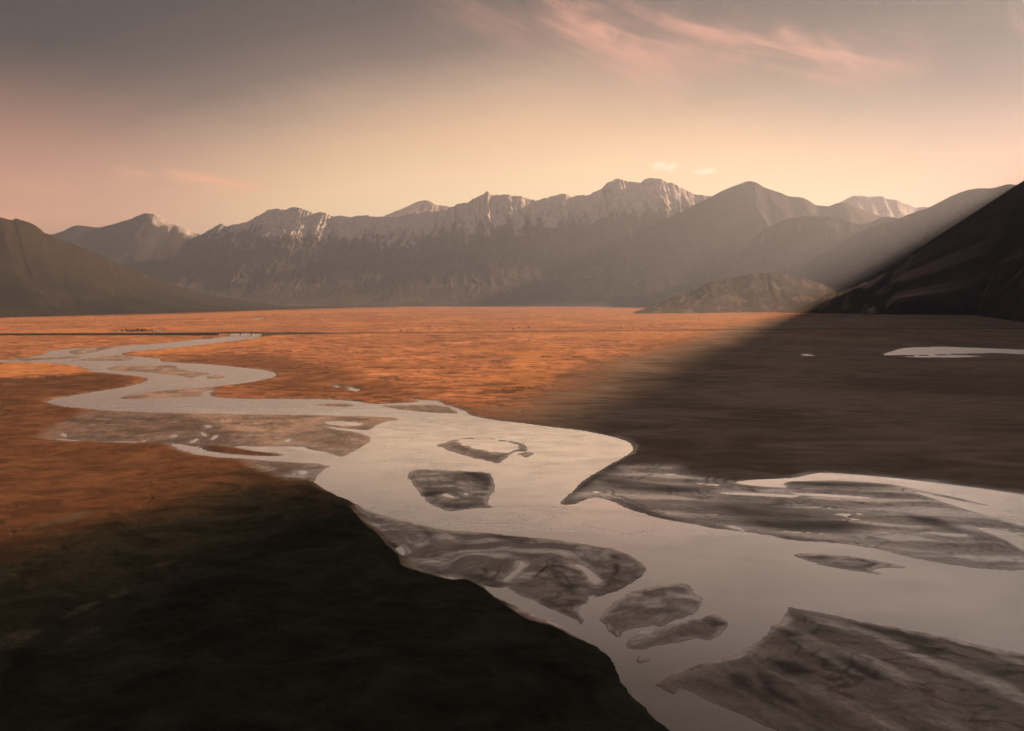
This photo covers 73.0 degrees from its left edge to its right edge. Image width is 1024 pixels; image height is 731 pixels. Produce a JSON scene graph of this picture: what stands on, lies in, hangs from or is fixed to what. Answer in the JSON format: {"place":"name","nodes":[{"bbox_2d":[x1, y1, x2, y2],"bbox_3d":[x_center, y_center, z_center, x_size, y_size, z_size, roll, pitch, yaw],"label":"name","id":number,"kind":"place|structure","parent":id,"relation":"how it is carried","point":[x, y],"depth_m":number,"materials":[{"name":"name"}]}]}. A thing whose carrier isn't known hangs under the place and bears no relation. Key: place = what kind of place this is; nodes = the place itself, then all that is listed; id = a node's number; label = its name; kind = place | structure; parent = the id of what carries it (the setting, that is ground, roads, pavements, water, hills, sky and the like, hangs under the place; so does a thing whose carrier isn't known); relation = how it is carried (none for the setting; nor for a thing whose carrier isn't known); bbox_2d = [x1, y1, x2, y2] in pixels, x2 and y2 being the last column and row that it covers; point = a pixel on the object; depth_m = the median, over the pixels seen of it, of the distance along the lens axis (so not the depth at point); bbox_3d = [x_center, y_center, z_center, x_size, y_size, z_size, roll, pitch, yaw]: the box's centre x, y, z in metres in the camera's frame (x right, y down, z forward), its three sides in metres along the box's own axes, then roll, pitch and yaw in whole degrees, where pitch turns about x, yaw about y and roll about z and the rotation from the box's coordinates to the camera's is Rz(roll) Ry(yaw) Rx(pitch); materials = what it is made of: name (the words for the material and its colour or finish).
{"place":"outdoors","nodes":[
{"label":"outdoors","id":0,"kind":"place"},
{"bbox_2d":[0,332,207,333],"bbox_3d":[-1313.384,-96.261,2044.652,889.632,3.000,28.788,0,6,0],"label":"road","id":1,"kind":"structure","parent":0,"point":[189,332],"depth_m":2046.30,"materials":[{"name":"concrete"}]},
{"bbox_2d":[0,332,220,335],"bbox_3d":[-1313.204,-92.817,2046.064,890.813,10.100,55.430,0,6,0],"label":"embankment","id":2,"kind":"structure","parent":0,"point":[188,333],"depth_m":2042.22,"materials":[{"name":"brown soil"}]},
{"bbox_2d":[51,213,199,276],"bbox_3d":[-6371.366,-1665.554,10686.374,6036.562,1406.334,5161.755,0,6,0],"label":"mountain","id":3,"kind":"structure","parent":0,"point":[150,244],"depth_m":10508.32,"materials":[{"name":"grey stone"}]},
{"bbox_2d":[0,217,292,317],"bbox_3d":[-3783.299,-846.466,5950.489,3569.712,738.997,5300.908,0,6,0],"label":"mountain","id":4,"kind":"structure","parent":0,"point":[42,273],"depth_m":4851.48,"materials":[{"name":"stone"}]},
{"bbox_2d":[188,373,217,380],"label":"pool","id":5,"kind":"structure","parent":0,"point":[200,378],"depth_m":1003.52,"materials":[{"name":"liquid"}]},
{"bbox_2d":[325,421,362,425],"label":"pool","id":6,"kind":"structure","parent":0,"point":[342,423],"depth_m":648.60,"materials":[{"name":"liquid"}]},
{"bbox_2d":[396,546,405,554],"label":"pool","id":7,"kind":"structure","parent":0,"point":[400,550],"depth_m":326.40,"materials":[{"name":"liquid"}]},
{"bbox_2d":[385,200,451,216],"bbox_3d":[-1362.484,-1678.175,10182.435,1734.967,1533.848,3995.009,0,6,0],"label":"mountain","id":8,"kind":"structure","parent":0,"point":[423,206],"depth_m":10274.56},
{"bbox_2d":[152,178,711,306],"bbox_3d":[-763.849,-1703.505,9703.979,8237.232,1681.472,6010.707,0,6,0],"label":"mountain range","id":9,"kind":"structure","parent":0,"point":[486,249],"depth_m":8639.53,"materials":[{"name":"grey stone"}]},
{"bbox_2d":[0,306,1023,730],"bbox_3d":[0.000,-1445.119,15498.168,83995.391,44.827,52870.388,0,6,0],"label":"valley floor","id":10,"kind":"structure","parent":0,"point":[156,580],"depth_m":411.41,"materials":[{"name":"soil"}]},
{"bbox_2d":[348,387,359,390],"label":"pool","id":11,"kind":"structure","parent":10,"relation":"in","point":[352,389],"depth_m":881.57,"materials":[{"name":"liquid"}]},
{"bbox_2d":[634,272,836,313],"bbox_3d":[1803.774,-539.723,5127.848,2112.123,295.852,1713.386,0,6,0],"label":"foothill","id":12,"kind":"structure","parent":10,"relation":"on","point":[762,292],"depth_m":4875.81,"materials":[{"name":"stone"}]},
{"bbox_2d":[906,355,981,357],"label":"pool","id":13,"kind":"structure","parent":10,"relation":"on","point":[952,356],"depth_m":1353.41,"materials":[{"name":"liquid"}]},
{"bbox_2d":[0,333,1023,730],"bbox_3d":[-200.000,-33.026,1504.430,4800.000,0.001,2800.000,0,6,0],"label":"river","id":14,"kind":"structure","parent":0,"point":[750,587],"depth_m":342.49,"materials":[{"name":"liquid"}]},
{"bbox_2d":[2,356,78,360],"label":"sandbar","id":15,"kind":"structure","parent":14,"relation":"in","point":[37,358],"depth_m":1308.44,"materials":[{"name":"sand"}]},
{"bbox_2d":[69,346,117,353],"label":"sandbar","id":16,"kind":"structure","parent":14,"relation":"in","point":[88,349],"depth_m":1522.27,"materials":[{"name":"sand"}]},
{"bbox_2d":[71,354,135,360],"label":"sandbar","id":17,"kind":"structure","parent":14,"relation":"in","point":[114,358],"depth_m":1306.38,"materials":[{"name":"sand"}]},
{"bbox_2d":[107,365,224,378],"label":"sandbar","id":18,"kind":"structure","parent":14,"relation":"in","point":[168,369],"depth_m":1099.87,"materials":[{"name":"sand"}]},
{"bbox_2d":[218,332,262,335],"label":"bridge","id":19,"kind":"structure","parent":14,"relation":"in","point":[241,332],"depth_m":2041.32,"materials":[{"name":"concrete"}]},
{"bbox_2d":[317,403,353,406],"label":"sandbar","id":20,"kind":"structure","parent":14,"relation":"in","point":[339,405],"depth_m":753.82,"materials":[{"name":"sand"}]},
{"bbox_2d":[384,404,457,413],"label":"sandbar","id":21,"kind":"structure","parent":14,"relation":"in","point":[432,408],"depth_m":732.46,"materials":[{"name":"sand"}]},
{"bbox_2d":[407,469,494,510],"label":"sandbar","id":22,"kind":"structure","parent":14,"relation":"in","point":[433,486],"depth_m":431.90,"materials":[{"name":"sand"}]},
{"bbox_2d":[437,438,527,462],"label":"sandbar","id":23,"kind":"structure","parent":14,"relation":"in","point":[459,448],"depth_m":531.97,"materials":[{"name":"sand"}]},
{"bbox_2d":[518,452,533,456],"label":"sandbar","id":24,"kind":"structure","parent":14,"relation":"in","point":[528,454],"depth_m":522.24,"materials":[{"name":"sand"}]},
{"bbox_2d":[636,656,650,662],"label":"sandbar","id":25,"kind":"structure","parent":14,"relation":"in","point":[641,659],"depth_m":228.71,"materials":[{"name":"sand"}]},
{"bbox_2d":[600,583,702,636],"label":"sandbar","id":26,"kind":"structure","parent":14,"relation":"in","point":[660,605],"depth_m":265.63,"materials":[{"name":"sand"}]},
{"bbox_2d":[626,615,727,649],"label":"sandbar","id":27,"kind":"structure","parent":14,"relation":"in","point":[710,627],"depth_m":246.12,"materials":[{"name":"sand"}]},
{"bbox_2d":[655,607,1023,730],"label":"sandbar","id":28,"kind":"structure","parent":14,"relation":"in","point":[794,669],"depth_m":215.66,"materials":[{"name":"sand"}]},
{"bbox_2d":[794,553,905,573],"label":"sandbar","id":29,"kind":"structure","parent":14,"relation":"in","point":[855,564],"depth_m":310.97,"materials":[{"name":"sand"}]},
{"bbox_2d":[0,0,1023,234],"label":"sky","id":30,"kind":"structure","parent":0,"point":[199,116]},
{"bbox_2d":[504,561,524,580],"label":"pool","id":31,"kind":"structure","parent":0,"point":[516,571],"depth_m":301.62,"materials":[{"name":"liquid"}]},
{"bbox_2d":[576,564,601,581],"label":"pool","id":32,"kind":"structure","parent":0,"point":[592,576],"depth_m":298.39,"materials":[{"name":"liquid"}]},
{"bbox_2d":[727,526,744,530],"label":"pool","id":33,"kind":"structure","parent":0,"point":[736,527],"depth_m":358.67,"materials":[{"name":"liquid"}]},
{"bbox_2d":[720,492,797,496],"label":"pool","id":34,"kind":"structure","parent":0,"point":[758,494],"depth_m":417.95,"materials":[{"name":"liquid"}]},
{"bbox_2d":[642,181,881,306],"bbox_3d":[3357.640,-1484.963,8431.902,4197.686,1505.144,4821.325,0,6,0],"label":"mountain","id":35,"kind":"structure","parent":0,"point":[700,244],"depth_m":8036.70,"materials":[{"name":"grey stone"}]},
{"bbox_2d":[735,216,897,275],"bbox_3d":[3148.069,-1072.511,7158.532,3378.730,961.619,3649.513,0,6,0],"label":"hill","id":36,"kind":"structure","parent":0,"point":[790,246],"depth_m":7050.71,"materials":[{"name":"grey stone"}]},
{"bbox_2d":[792,493,869,498],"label":"pool","id":37,"kind":"structure","parent":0,"point":[842,496],"depth_m":415.86,"materials":[{"name":"liquid"}]},
{"bbox_2d":[735,473,1023,525],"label":"river","id":38,"kind":"structure","parent":0,"point":[1006,506],"depth_m":422.18,"materials":[{"name":"liquid"}]},
{"bbox_2d":[839,195,928,217],"bbox_3d":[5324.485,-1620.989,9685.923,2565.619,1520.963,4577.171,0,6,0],"label":"mountain","id":39,"kind":"structure","parent":0,"point":[882,206],"depth_m":9624.65,"materials":[{"name":"white snow"}]},
{"bbox_2d":[777,181,1023,321],"bbox_3d":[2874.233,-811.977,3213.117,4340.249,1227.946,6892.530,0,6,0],"label":"mountain","id":40,"kind":"structure","parent":0,"point":[972,264],"depth_m":4382.75,"materials":[{"name":"black stone"}]},
{"bbox_2d":[793,184,1015,291],"bbox_3d":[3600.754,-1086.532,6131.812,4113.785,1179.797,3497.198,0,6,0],"label":"ridge","id":41,"kind":"structure","parent":0,"point":[865,255],"depth_m":6090.44,"materials":[{"name":"stone"}]},
{"bbox_2d":[925,532,966,536],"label":"pool","id":42,"kind":"structure","parent":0,"point":[951,534],"depth_m":348.19,"materials":[{"name":"liquid"}]},
{"bbox_2d":[884,347,1023,354],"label":"lake","id":43,"kind":"structure","parent":0,"point":[931,350],"depth_m":1472.86,"materials":[{"name":"liquid"}]},
{"bbox_2d":[978,528,1023,549],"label":"pool","id":44,"kind":"structure","parent":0,"point":[1015,539],"depth_m":345.31,"materials":[{"name":"liquid"}]}
]}

